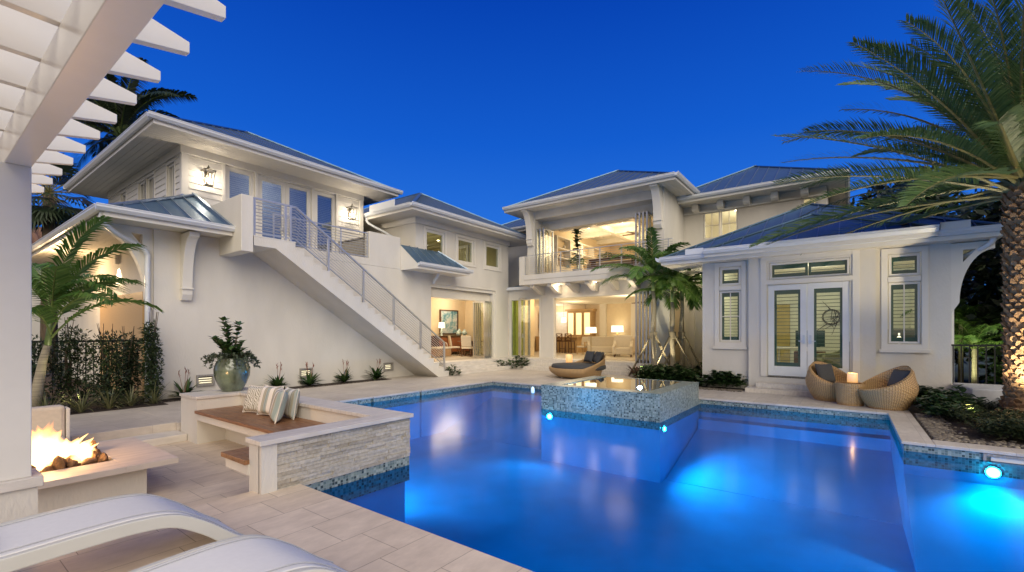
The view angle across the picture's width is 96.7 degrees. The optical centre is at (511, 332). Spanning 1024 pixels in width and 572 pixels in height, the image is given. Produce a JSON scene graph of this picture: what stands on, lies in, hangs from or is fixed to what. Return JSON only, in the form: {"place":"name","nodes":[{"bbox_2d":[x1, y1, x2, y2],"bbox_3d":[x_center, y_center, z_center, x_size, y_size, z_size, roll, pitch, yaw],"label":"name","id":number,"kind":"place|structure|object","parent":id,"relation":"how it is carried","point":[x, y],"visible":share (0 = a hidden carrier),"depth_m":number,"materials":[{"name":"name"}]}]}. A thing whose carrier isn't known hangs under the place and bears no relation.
{"place":"outdoors","nodes":[
{"label":"outdoors","id":0,"kind":"place"},
{"bbox_2d":[44,389,103,411],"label":"variegated grass","id":1,"kind":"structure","parent":0,"point":[82,405],"depth_m":9.35,"materials":[{"name":"plant"}]},
{"bbox_2d":[82,382,129,408],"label":"variegated grass","id":2,"kind":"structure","parent":0,"point":[110,405],"depth_m":9.76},
{"bbox_2d":[108,386,157,405],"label":"variegated grass","id":3,"kind":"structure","parent":0,"point":[130,401],"depth_m":10.17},
{"bbox_2d":[137,382,178,403],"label":"variegated grass","id":4,"kind":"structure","parent":0,"point":[154,399],"depth_m":10.48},
{"bbox_2d":[147,439,248,507],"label":"paved floor","id":5,"kind":"structure","parent":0,"point":[199,474],"depth_m":6.06,"materials":[{"name":"stone"}]},
{"bbox_2d":[32,405,72,450],"bbox_3d":[-7.239,1.500,5.935,0.940,0.800,2.220,0,0,37],"label":"outdoor sofa","id":6,"kind":"object","parent":5,"relation":"on","point":[50,426],"visible":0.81,"depth_m":6.72,"materials":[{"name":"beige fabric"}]},
{"bbox_2d":[38,437,178,513],"bbox_3d":[-5.178,1.698,5.223,1.740,0.435,1.750,0,0,37],"label":"fire table","id":7,"kind":"object","parent":5,"relation":"on","point":[126,466],"visible":0.63,"depth_m":5.06,"materials":[{"name":"stone"}]},
{"bbox_2d":[32,445,88,467],"bbox_3d":[-5.292,1.241,5.103,0.885,0.559,0.963,0,0,37],"label":"flame","id":8,"kind":"object","parent":7,"relation":"on","point":[39,454],"visible":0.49,"depth_m":5.16,"materials":[{"name":"white"}]},
{"bbox_2d":[0,0,225,522],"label":"pergola","id":9,"kind":"object","parent":5,"relation":"on","point":[60,60],"visible":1,"depth_m":3.11,"materials":[{"name":"paint"}]},
{"bbox_2d":[73,430,186,445],"bbox_3d":[-7.469,1.853,6.186,0.528,0.125,5.050,0,0,37],"label":"pit step","id":10,"kind":"object","parent":5,"relation":"on","point":[163,438],"visible":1,"depth_m":7.84,"materials":[{"name":"stone"}]},
{"bbox_2d":[32,372,388,414],"bbox_3d":[-20.399,1.795,16.604,27.450,0.310,18.400,0,0,37],"label":"mulch bed","id":11,"kind":"object","parent":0,"point":[93,407],"visible":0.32,"depth_m":10.99,"materials":[{"name":"soil"}]},
{"bbox_2d":[32,334,51,403],"bbox_3d":[-10.035,0.829,9.279,0.989,1.780,1.022,0,0,37],"label":"screen shrub","id":12,"kind":"object","parent":11,"relation":"on","point":[34,352],"visible":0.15,"depth_m":9.45,"materials":[{"name":"green plant"}]},
{"bbox_2d":[32,153,95,370],"bbox_3d":[-20.004,-3.098,19.613,3.678,9.496,3.780,0,0,37],"label":"fan palm","id":13,"kind":"object","parent":11,"relation":"on","point":[49,214],"visible":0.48,"depth_m":19.47,"materials":[{"name":"green plant"}]},
{"bbox_2d":[43,317,96,405],"bbox_3d":[-9.883,0.697,10.167,0.973,2.087,0.973,0,0,-5],"label":"screen shrub","id":14,"kind":"object","parent":11,"relation":"on","point":[69,344],"visible":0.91,"depth_m":10.07,"materials":[{"name":"green plant"}]},
{"bbox_2d":[33,340,142,403],"bbox_3d":[-10.409,0.915,10.324,0.040,1.470,3.600,0,0,37],"label":"garden fence","id":15,"kind":"object","parent":11,"relation":"on","point":[85,367],"visible":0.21,"depth_m":10.68,"materials":[{"name":"metal"}]},
{"bbox_2d":[32,215,162,406],"bbox_3d":[-8.976,-0.334,8.919,3.538,3.993,3.451,0,0,37],"label":"garden palm","id":16,"kind":"object","parent":11,"relation":"on","point":[64,281],"visible":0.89,"depth_m":8.91,"materials":[{"name":"green plant"}]},
{"bbox_2d":[81,323,131,406],"bbox_3d":[-8.994,0.774,10.104,1.004,1.955,0.905,0,0,37],"label":"screen shrub","id":17,"kind":"object","parent":11,"relation":"on","point":[106,379],"visible":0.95,"depth_m":10.04,"materials":[{"name":"green plant"}]},
{"bbox_2d":[111,327,143,400],"bbox_3d":[-9.214,0.788,10.921,0.780,1.888,0.714,0,0,37],"label":"screen shrub","id":18,"kind":"object","parent":11,"relation":"on","point":[132,357],"visible":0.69,"depth_m":10.89,"materials":[{"name":"green plant"}]},
{"bbox_2d":[136,312,164,402],"bbox_3d":[-8.425,0.623,10.626,0.607,2.222,0.602,0,0,37],"label":"screen shrub","id":19,"kind":"object","parent":11,"relation":"on","point":[152,349],"visible":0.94,"depth_m":10.57,"materials":[{"name":"green plant"}]},
{"bbox_2d":[165,366,202,396],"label":"strap leaf plant","id":20,"kind":"object","parent":11,"relation":"on","point":[186,389],"visible":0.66,"depth_m":11.34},
{"bbox_2d":[298,362,324,385],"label":"strap leaf plant","id":21,"kind":"object","parent":11,"relation":"on","point":[310,380],"visible":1,"depth_m":13.90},
{"bbox_2d":[13,484,532,571],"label":"patio floor","id":22,"kind":"structure","parent":0,"point":[346,535],"depth_m":3.61,"materials":[{"name":"stone"}]},
{"bbox_2d":[0,493,243,571],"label":"sun lounger","id":23,"kind":"object","parent":22,"relation":"on","point":[28,541],"visible":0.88,"depth_m":2.94,"materials":[{"name":"white fabric"}]},
{"bbox_2d":[129,534,347,571],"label":"sun lounger","id":24,"kind":"object","parent":22,"relation":"on","point":[253,553],"visible":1,"depth_m":2.48,"materials":[{"name":"white fabric"}]},
{"bbox_2d":[35,347,1002,396],"bbox_3d":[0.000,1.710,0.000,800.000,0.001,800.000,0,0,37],"label":"ground","id":25,"kind":"structure","parent":0,"point":[966,371],"depth_m":20.53,"materials":[{"name":"soil"}]},
{"bbox_2d":[32,227,71,363],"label":"neighbour house","id":26,"kind":"structure","parent":25,"relation":"on","point":[36,324],"depth_m":24.71,"materials":[{"name":"white paint"}]},
{"bbox_2d":[71,57,197,174],"bbox_3d":[-20.866,-6.084,23.944,7.912,15.468,8.054,0,0,37],"label":"royal palm","id":27,"kind":"object","parent":25,"relation":"on","point":[127,116],"visible":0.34,"depth_m":23.70,"materials":[{"name":"green plant"}]},
{"bbox_2d":[32,110,473,400],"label":"guest wing","id":28,"kind":"structure","parent":25,"relation":"on","point":[197,267],"depth_m":13.63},
{"bbox_2d":[145,170,154,198],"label":"window","id":29,"kind":"structure","parent":28,"relation":"in","point":[151,181],"depth_m":14.96,"materials":[{"name":"white paint"}]},
{"bbox_2d":[165,158,175,196],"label":"window","id":30,"kind":"structure","parent":28,"relation":"in","point":[171,169],"depth_m":13.87,"materials":[{"name":"white paint"}]},
{"bbox_2d":[225,165,253,199],"bbox_3d":[-8.682,-4.070,14.471,0.139,2.220,0.860,0,0,37],"label":"window","id":31,"kind":"structure","parent":28,"relation":"in","point":[227,168],"depth_m":14.39,"materials":[{"name":"white paint"}]},
{"bbox_2d":[258,175,285,239],"bbox_3d":[-8.038,-3.825,15.247,0.249,2.630,0.895,0,0,37],"label":"french door","id":32,"kind":"structure","parent":28,"relation":"in","point":[260,179],"depth_m":15.24,"materials":[{"name":"white paint"}]},
{"bbox_2d":[286,183,310,248],"bbox_3d":[-7.499,-3.825,15.975,0.249,2.630,0.895,0,0,37],"label":"french door","id":33,"kind":"structure","parent":28,"relation":"in","point":[288,186],"depth_m":16.08,"materials":[{"name":"white paint"}]},
{"bbox_2d":[273,213,367,257],"bbox_3d":[-6.056,-3.065,14.722,0.050,0.890,3.290,0,0,37],"label":"balcony railing","id":34,"kind":"object","parent":28,"relation":"on","point":[341,239],"visible":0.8,"depth_m":14.86,"materials":[{"name":"silver metal"}]},
{"bbox_2d":[315,191,334,252],"bbox_3d":[-6.950,-3.825,16.809,0.139,2.630,0.820,0,0,37],"label":"window","id":35,"kind":"structure","parent":28,"relation":"in","point":[332,197],"depth_m":16.92,"materials":[{"name":"white paint"}]},
{"bbox_2d":[338,236,364,256],"bbox_3d":[-5.553,-2.955,17.081,1.580,0.909,1.160,0,0,37],"label":"balcony cabinet","id":36,"kind":"object","parent":28,"relation":"on","point":[356,246],"visible":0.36,"depth_m":16.48,"materials":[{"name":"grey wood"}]},
{"bbox_2d":[363,193,526,374],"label":"dining wing","id":37,"kind":"structure","parent":25,"relation":"on","point":[477,299],"depth_m":20.62,"materials":[{"name":"paint"}]},
{"bbox_2d":[423,225,446,255],"bbox_3d":[-3.156,-3.590,18.579,0.130,1.320,1.300,0,0,37],"label":"window","id":38,"kind":"structure","parent":37,"relation":"in","point":[425,228],"depth_m":18.58,"materials":[{"name":"white paint"}]},
{"bbox_2d":[439,309,457,333],"bbox_3d":[-3.515,-0.585,25.415,0.085,1.350,1.420,0,0,37],"label":"wall painting","id":39,"kind":"object","parent":37,"relation":"attached to","point":[449,318],"depth_m":25.44,"materials":[{"name":"paint"}]},
{"bbox_2d":[431,336,468,352],"bbox_3d":[-3.360,0.635,25.015,0.680,0.930,2.520,0,0,37],"label":"sideboard","id":40,"kind":"object","parent":37,"relation":"on","point":[454,339],"visible":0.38,"depth_m":24.64,"materials":[{"name":"brown wood"}]},
{"bbox_2d":[456,234,475,267],"bbox_3d":[-2.061,-3.580,20.057,0.130,1.300,1.300,0,0,37],"label":"window","id":41,"kind":"structure","parent":37,"relation":"in","point":[473,243],"depth_m":20.15,"materials":[{"name":"white paint"}]},
{"bbox_2d":[473,301,485,357],"bbox_3d":[-1.536,-0.140,21.329,0.740,2.660,0.060,0,0,37],"label":"folding door","id":42,"kind":"structure","parent":37,"relation":"in","point":[484,333],"depth_m":21.28,"materials":[{"name":"metal"}]},
{"bbox_2d":[475,301,487,357],"bbox_3d":[-1.446,-0.140,21.450,0.740,2.660,0.060,0,0,37],"label":"folding door","id":43,"kind":"structure","parent":37,"relation":"in","point":[485,301],"depth_m":21.26,"materials":[{"name":"metal"}]},
{"bbox_2d":[477,301,489,357],"bbox_3d":[-1.357,-0.140,21.570,0.740,2.660,0.060,0,0,37],"label":"folding door","id":44,"kind":"structure","parent":37,"relation":"in","point":[487,301],"depth_m":21.74,"materials":[{"name":"metal"}]},
{"bbox_2d":[479,301,491,357],"bbox_3d":[-1.268,-0.140,21.691,0.740,2.660,0.060,0,0,37],"label":"folding door","id":45,"kind":"structure","parent":37,"relation":"in","point":[490,302],"depth_m":21.51,"materials":[{"name":"metal"}]},
{"bbox_2d":[484,241,501,271],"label":"window","id":46,"kind":"structure","parent":37,"relation":"in","point":[499,247],"depth_m":21.74,"materials":[{"name":"white paint"}]},
{"bbox_2d":[500,165,849,375],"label":"house","id":47,"kind":"structure","parent":25,"relation":"on","point":[605,212],"depth_m":19.24,"materials":[{"name":"white paint"}]},
{"bbox_2d":[512,300,524,356],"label":"glazed door","id":48,"kind":"structure","parent":47,"relation":"in","point":[523,335],"depth_m":22.02,"materials":[{"name":"glass"}]},
{"bbox_2d":[518,298,528,355],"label":"folding door","id":49,"kind":"structure","parent":47,"relation":"in","point":[518,298],"depth_m":21.49,"materials":[{"name":"metal"}]},
{"bbox_2d":[520,298,530,357],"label":"folding door","id":50,"kind":"structure","parent":47,"relation":"in","point":[529,355],"depth_m":22.06,"materials":[{"name":"metal"}]},
{"bbox_2d":[536,229,546,273],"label":"folding door","id":51,"kind":"structure","parent":47,"relation":"in","point":[537,230],"depth_m":20.77,"materials":[{"name":"glass"}]},
{"bbox_2d":[539,228,549,273],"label":"folding door","id":52,"kind":"structure","parent":47,"relation":"in","point":[540,229],"depth_m":20.70,"materials":[{"name":"glass"}]},
{"bbox_2d":[556,312,566,335],"bbox_3d":[2.813,-0.530,29.980,1.930,1.640,0.050,0,0,37],"label":"backsplash","id":53,"kind":"object","parent":47,"relation":"attached to","point":[561,327],"depth_m":29.64,"materials":[{"name":"white tile"}]},
{"bbox_2d":[551,235,603,272],"bbox_3d":[3.611,-3.645,24.144,0.340,2.110,5.300,0,0,37],"label":"bookcase","id":54,"kind":"object","parent":47,"relation":"on","point":[567,243],"visible":0.38,"depth_m":22.99,"materials":[{"name":"paint"}]},
{"bbox_2d":[565,308,596,351],"bbox_3d":[4.301,-0.136,28.402,2.300,2.669,0.825,0,0,37],"label":"kitchen hutch","id":55,"kind":"object","parent":47,"relation":"on","point":[579,321],"visible":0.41,"depth_m":28.29,"materials":[{"name":"brown wood"}]},
{"bbox_2d":[567,312,574,335],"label":"glass door","id":56,"kind":"structure","parent":55,"relation":"in","point":[570,315],"depth_m":28.67,"materials":[{"name":"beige glass"}]},
{"bbox_2d":[575,312,582,335],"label":"glass door","id":57,"kind":"structure","parent":55,"relation":"in","point":[578,315],"depth_m":28.34,"materials":[{"name":"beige glass"}]},
{"bbox_2d":[587,336,613,352],"bbox_3d":[4.918,0.703,24.383,1.720,0.993,0.888,0,0,5],"label":"sofa","id":58,"kind":"object","parent":47,"relation":"on","point":[604,344],"visible":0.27,"depth_m":24.61,"materials":[{"name":"beige fabric"}]},
{"bbox_2d":[600,304,606,335],"bbox_3d":[5.578,-0.275,27.858,0.400,2.948,0.170,0,0,37],"label":"interior pilaster","id":59,"kind":"object","parent":47,"relation":"on","point":[603,319],"visible":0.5,"depth_m":27.78,"materials":[{"name":"paint"}]},
{"bbox_2d":[612,335,632,356],"bbox_3d":[5.532,0.663,22.686,0.970,1.073,0.888,0,0,17],"label":"armchair","id":60,"kind":"object","parent":47,"relation":"on","point":[622,344],"visible":1,"depth_m":22.84,"materials":[{"name":"beige fabric"}]},
{"bbox_2d":[639,291,645,362],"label":"folding door","id":61,"kind":"structure","parent":47,"relation":"in","point":[640,361],"depth_m":17.94,"materials":[{"name":"metal"}]},
{"bbox_2d":[857,164,956,325],"bbox_3d":[14.880,-2.315,17.727,3.859,7.948,3.659,0,0,37],"label":"garden tree","id":62,"kind":"object","parent":25,"relation":"on","point":[881,195],"visible":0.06,"depth_m":17.17,"materials":[{"name":"green plant"}]},
{"bbox_2d":[885,190,999,365],"bbox_3d":[16.851,-2.277,18.218,5.348,7.873,4.845,0,0,-33],"label":"garden tree","id":63,"kind":"object","parent":25,"relation":"on","point":[962,294],"visible":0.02,"depth_m":17.04,"materials":[{"name":"green plant"}]},
{"bbox_2d":[32,0,1023,296],"label":"sky","id":64,"kind":"structure","parent":0,"point":[481,108],"materials":[{"name":"blue"}]},
{"bbox_2d":[70,369,1023,456],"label":"pool deck","id":65,"kind":"structure","parent":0,"point":[123,423],"depth_m":10.30,"materials":[{"name":"grey stone"}]},
{"bbox_2d":[251,197,448,376],"bbox_3d":[-5.025,-0.921,14.887,1.311,5.142,7.082,0,0,37],"label":"outdoor staircase","id":66,"kind":"structure","parent":65,"relation":"on","point":[289,261],"depth_m":13.97,"materials":[{"name":"white paint"}]},
{"bbox_2d":[549,354,605,377],"bbox_3d":[2.415,1.220,16.844,2.090,0.860,2.179,0,0,0],"label":"daybed","id":67,"kind":"object","parent":65,"relation":"on","point":[580,369],"visible":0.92,"depth_m":16.08,"materials":[{"name":"wicker"}]},
{"bbox_2d":[805,361,846,401],"bbox_3d":[7.817,1.184,11.165,1.057,0.931,1.046,0,0,-11],"label":"wicker chair","id":68,"kind":"object","parent":65,"relation":"on","point":[820,388],"visible":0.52,"depth_m":11.05,"materials":[{"name":"wicker"}]},
{"bbox_2d":[815,363,835,382],"bbox_3d":[7.810,1.020,11.344,0.531,0.511,0.160,0,-16,-15],"label":"cushion","id":69,"kind":"object","parent":68,"relation":"on","point":[825,372],"visible":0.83,"depth_m":11.28,"materials":[{"name":"grey fabric"}]},
{"bbox_2d":[835,381,865,405],"bbox_3d":[7.754,1.400,10.434,0.590,0.500,0.590,0,0,37],"label":"drum table","id":70,"kind":"object","parent":65,"relation":"on","point":[847,394],"visible":0.91,"depth_m":10.24,"materials":[{"name":"wicker"}]},
{"bbox_2d":[858,366,918,410],"bbox_3d":[8.191,1.184,9.940,1.046,0.931,1.058,0,0,9],"label":"wicker chair","id":71,"kind":"object","parent":65,"relation":"on","point":[880,394],"visible":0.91,"depth_m":9.60,"materials":[{"name":"wicker"}]},
{"bbox_2d":[887,369,910,385],"bbox_3d":[8.448,1.035,9.936,0.160,0.492,0.511,20,2,6],"label":"cushion","id":72,"kind":"object","parent":71,"relation":"on","point":[897,375],"visible":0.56,"depth_m":9.92,"materials":[{"name":"grey fabric"}]},
{"bbox_2d":[536,336,581,352],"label":"kitchen island","id":73,"kind":"structure","parent":0,"point":[577,339],"depth_m":27.20,"materials":[{"name":"brown wood"}]},
{"bbox_2d":[321,385,1023,571],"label":"pool water","id":74,"kind":"structure","parent":0,"point":[518,476],"depth_m":5.12,"materials":[{"name":"liquid"}]},
{"bbox_2d":[699,380,1023,448],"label":"mulch bed garden","id":75,"kind":"object","parent":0,"point":[971,434],"visible":0.15,"depth_m":7.85,"materials":[{"name":"soil"}]},
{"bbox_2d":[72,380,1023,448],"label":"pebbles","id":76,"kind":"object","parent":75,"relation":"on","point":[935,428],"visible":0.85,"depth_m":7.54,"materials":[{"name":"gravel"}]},
{"bbox_2d":[590,226,701,375],"bbox_3d":[5.160,-0.971,16.564,4.094,5.253,4.208,0,0,37],"label":"young palm","id":77,"kind":"object","parent":75,"relation":"on","point":[651,267],"visible":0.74,"depth_m":16.22,"materials":[{"name":"green plant"}]},
{"bbox_2d":[624,244,701,370],"bbox_3d":[5.844,-0.795,16.649,3.332,4.913,3.206,0,0,37],"label":"young palm","id":78,"kind":"object","parent":75,"relation":"on","point":[673,301],"visible":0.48,"depth_m":16.43,"materials":[{"name":"green plant"}]},
{"bbox_2d":[637,254,701,368],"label":"young palm","id":79,"kind":"object","parent":75,"relation":"on","point":[681,337],"visible":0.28,"depth_m":16.82,"materials":[{"name":"green plant"}]},
{"bbox_2d":[633,362,747,387],"bbox_3d":[6.174,1.354,15.309,3.690,0.582,3.884,0,0,37],"label":"ground cover","id":80,"kind":"object","parent":75,"relation":"on","point":[678,372],"visible":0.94,"depth_m":14.05,"materials":[{"name":"green plant"}]},
{"bbox_2d":[655,202,1002,396],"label":"pool pavilion","id":81,"kind":"structure","parent":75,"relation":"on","point":[871,285],"depth_m":12.06,"materials":[{"name":"white paint"}]},
{"bbox_2d":[720,290,740,341],"bbox_3d":[6.524,-0.485,13.586,0.570,1.510,0.060,0,0,37],"label":"window","id":82,"kind":"structure","parent":81,"relation":"in","point":[721,292],"depth_m":13.57,"materials":[{"name":"white paint"}]},
{"bbox_2d":[777,305,789,362],"bbox_3d":[9.987,0.075,16.925,0.600,2.250,0.090,0,0,37],"label":"window blind","id":83,"kind":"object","parent":81,"relation":"attached to","point":[783,329],"depth_m":16.83,"materials":[{"name":"paint"}]},
{"bbox_2d":[768,283,806,376],"bbox_3d":[7.605,-0.063,12.585,0.920,2.535,0.100,0,0,37],"label":"glazed door","id":84,"kind":"structure","parent":81,"relation":"in","point":[801,371],"depth_m":12.53,"materials":[{"name":"paint"}]},
{"bbox_2d":[770,257,849,279],"bbox_3d":[8.005,-1.715,12.302,1.800,0.450,0.060,0,0,37],"label":"window","id":85,"kind":"structure","parent":81,"relation":"in","point":[848,259],"depth_m":12.22,"materials":[{"name":"white paint"}]},
{"bbox_2d":[807,281,849,373],"bbox_3d":[8.353,-0.063,12.032,0.920,2.535,0.100,0,0,37],"label":"glazed door","id":86,"kind":"structure","parent":81,"relation":"in","point":[845,285],"depth_m":11.87,"materials":[{"name":"paint"}]},
{"bbox_2d":[888,282,919,343],"bbox_3d":[9.685,-0.485,11.244,0.600,1.510,0.060,0,0,37],"label":"window","id":87,"kind":"structure","parent":81,"relation":"in","point":[901,283],"depth_m":11.23,"materials":[{"name":"white paint"}]},
{"bbox_2d":[888,253,919,276],"bbox_3d":[9.685,-1.670,11.244,0.600,0.540,0.060,0,0,37],"label":"window","id":88,"kind":"structure","parent":81,"relation":"in","point":[911,254],"depth_m":11.23,"materials":[{"name":"white paint"}]},
{"bbox_2d":[749,0,1023,415],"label":"date palm","id":89,"kind":"object","parent":75,"relation":"on","point":[992,121],"visible":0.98,"depth_m":8.43,"materials":[{"name":"green plant"}]},
{"bbox_2d":[914,390,963,411],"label":"shrub","id":90,"kind":"object","parent":75,"relation":"on","point":[934,397],"visible":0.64,"depth_m":9.11,"materials":[{"name":"green plant"}]},
{"bbox_2d":[900,299,1000,382],"bbox_3d":[13.669,0.278,13.935,2.656,2.744,2.639,0,0,-29],"label":"garden palm","id":91,"kind":"object","parent":75,"relation":"on","point":[961,312],"visible":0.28,"depth_m":13.88,"materials":[{"name":"green plant"}]},
{"bbox_2d":[924,394,979,418],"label":"ground cover","id":92,"kind":"object","parent":75,"relation":"on","point":[945,409],"visible":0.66,"depth_m":8.66,"materials":[{"name":"green plant"}]},
{"bbox_2d":[927,384,993,412],"bbox_3d":[9.127,1.351,9.329,1.102,0.608,1.070,0,0,37],"label":"shrub","id":93,"kind":"object","parent":75,"relation":"on","point":[956,392],"visible":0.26,"depth_m":9.26,"materials":[{"name":"green plant"}]},
{"bbox_2d":[926,393,1023,440],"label":"ground cover","id":94,"kind":"object","parent":75,"relation":"on","point":[1003,426],"visible":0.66,"depth_m":7.36,"materials":[{"name":"green plant"}]},
{"bbox_2d":[954,194,1002,357],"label":"garden tree","id":95,"kind":"object","parent":75,"relation":"on","point":[995,206],"visible":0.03,"depth_m":14.90,"materials":[{"name":"green plant"}]},
{"bbox_2d":[953,383,1003,411],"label":"rendered block","id":96,"kind":"structure","parent":75,"relation":"on","point":[992,392],"depth_m":9.48,"materials":[{"name":"concrete"}]},
{"bbox_2d":[954,318,1002,383],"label":"garden palm","id":97,"kind":"object","parent":75,"relation":"on","point":[971,338],"visible":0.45,"depth_m":12.42,"materials":[{"name":"green plant"}]},
{"bbox_2d":[960,215,1003,370],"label":"garden tree","id":98,"kind":"object","parent":75,"relation":"on","point":[993,311],"visible":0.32,"depth_m":12.62,"materials":[{"name":"green plant"}]},
{"bbox_3d":[11.005,1.540,10.546,1.270,0.620,0.550,0,0,37],"label":"garden wall","id":99,"kind":"object","parent":75,"relation":"on","visible":0},
{"bbox_2d":[951,344,1003,384],"bbox_3d":[11.263,0.755,10.467,1.760,0.950,0.050,0,0,37],"label":"garden fence","id":100,"kind":"object","parent":99,"relation":"on","point":[961,345],"visible":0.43,"depth_m":10.69,"materials":[{"name":"metal"}]},
{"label":"pool basin","id":101,"kind":"structure","parent":0,"visible":0},
{"bbox_2d":[179,387,413,494],"bbox_3d":[-3.982,1.555,6.888,5.080,0.910,2.030,0,0,37],"label":"built in bench","id":102,"kind":"object","parent":101,"relation":"on","point":[319,444],"visible":0.71,"depth_m":5.70,"materials":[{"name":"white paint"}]},
{"bbox_2d":[213,358,249,391],"bbox_3d":[-5.283,0.785,8.593,0.600,0.625,0.600,0,0,37],"label":"glazed pot","id":103,"kind":"object","parent":102,"relation":"on","point":[228,377],"visible":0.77,"depth_m":8.38,"materials":[{"name":"green ceramic"}]},
{"bbox_2d":[209,316,247,357],"bbox_3d":[-5.310,0.137,8.528,0.673,0.879,0.536,0,0,-32],"label":"potted shrub","id":104,"kind":"object","parent":103,"relation":"in","point":[229,346],"visible":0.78,"depth_m":8.49,"materials":[{"name":"green plant"}]},
{"bbox_2d":[201,350,261,369],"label":"trailing ivy","id":105,"kind":"object","parent":103,"relation":"in","point":[246,355],"visible":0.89,"depth_m":8.41,"materials":[{"name":"green plant"}]},
{"bbox_2d":[242,385,262,412],"bbox_3d":[-4.280,1.113,7.607,0.473,0.473,0.160,0,-17,23],"label":"pillow","id":106,"kind":"object","parent":102,"relation":"on","point":[252,398],"visible":0.64,"depth_m":7.54,"materials":[{"name":"fabric"}]},
{"bbox_2d":[257,384,283,414],"bbox_3d":[-3.904,1.096,7.350,0.493,0.503,0.170,0,-15,27],"label":"pillow","id":107,"kind":"object","parent":102,"relation":"on","point":[266,397],"visible":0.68,"depth_m":7.29,"materials":[{"name":"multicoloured fabric"}]},
{"bbox_2d":[269,386,287,423],"bbox_3d":[-3.542,1.091,6.905,0.190,0.513,0.553,17,-9,-30],"label":"pillow","id":108,"kind":"object","parent":102,"relation":"on","point":[278,404],"visible":1,"depth_m":6.71,"materials":[{"name":"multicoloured fabric"}]},
{"bbox_2d":[283,386,299,419],"bbox_3d":[-3.485,1.102,7.137,0.473,0.483,0.150,0,-10,41],"label":"pillow","id":109,"kind":"object","parent":102,"relation":"on","point":[291,408],"visible":0.74,"depth_m":7.00,"materials":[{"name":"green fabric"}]},
{"bbox_2d":[541,376,698,422],"bbox_3d":[2.686,2.115,11.077,2.810,1.770,2.900,0,0,37],"label":"raised spa","id":110,"kind":"object","parent":101,"relation":"on","point":[654,400],"visible":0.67,"depth_m":10.07,"materials":[{"name":"tile"}]},
{"bbox_2d":[343,382,990,460],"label":"pool waterline tiles","id":111,"kind":"object","parent":101,"relation":"attached to","point":[947,452],"visible":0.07,"depth_m":10.37,"materials":[{"name":"tile"}]},
{"bbox_2d":[983,453,1023,464],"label":"skimmer","id":112,"kind":"object","parent":111,"relation":"attached to","point":[1007,459],"visible":0.85,"depth_m":6.30,"materials":[{"name":"white paint"}]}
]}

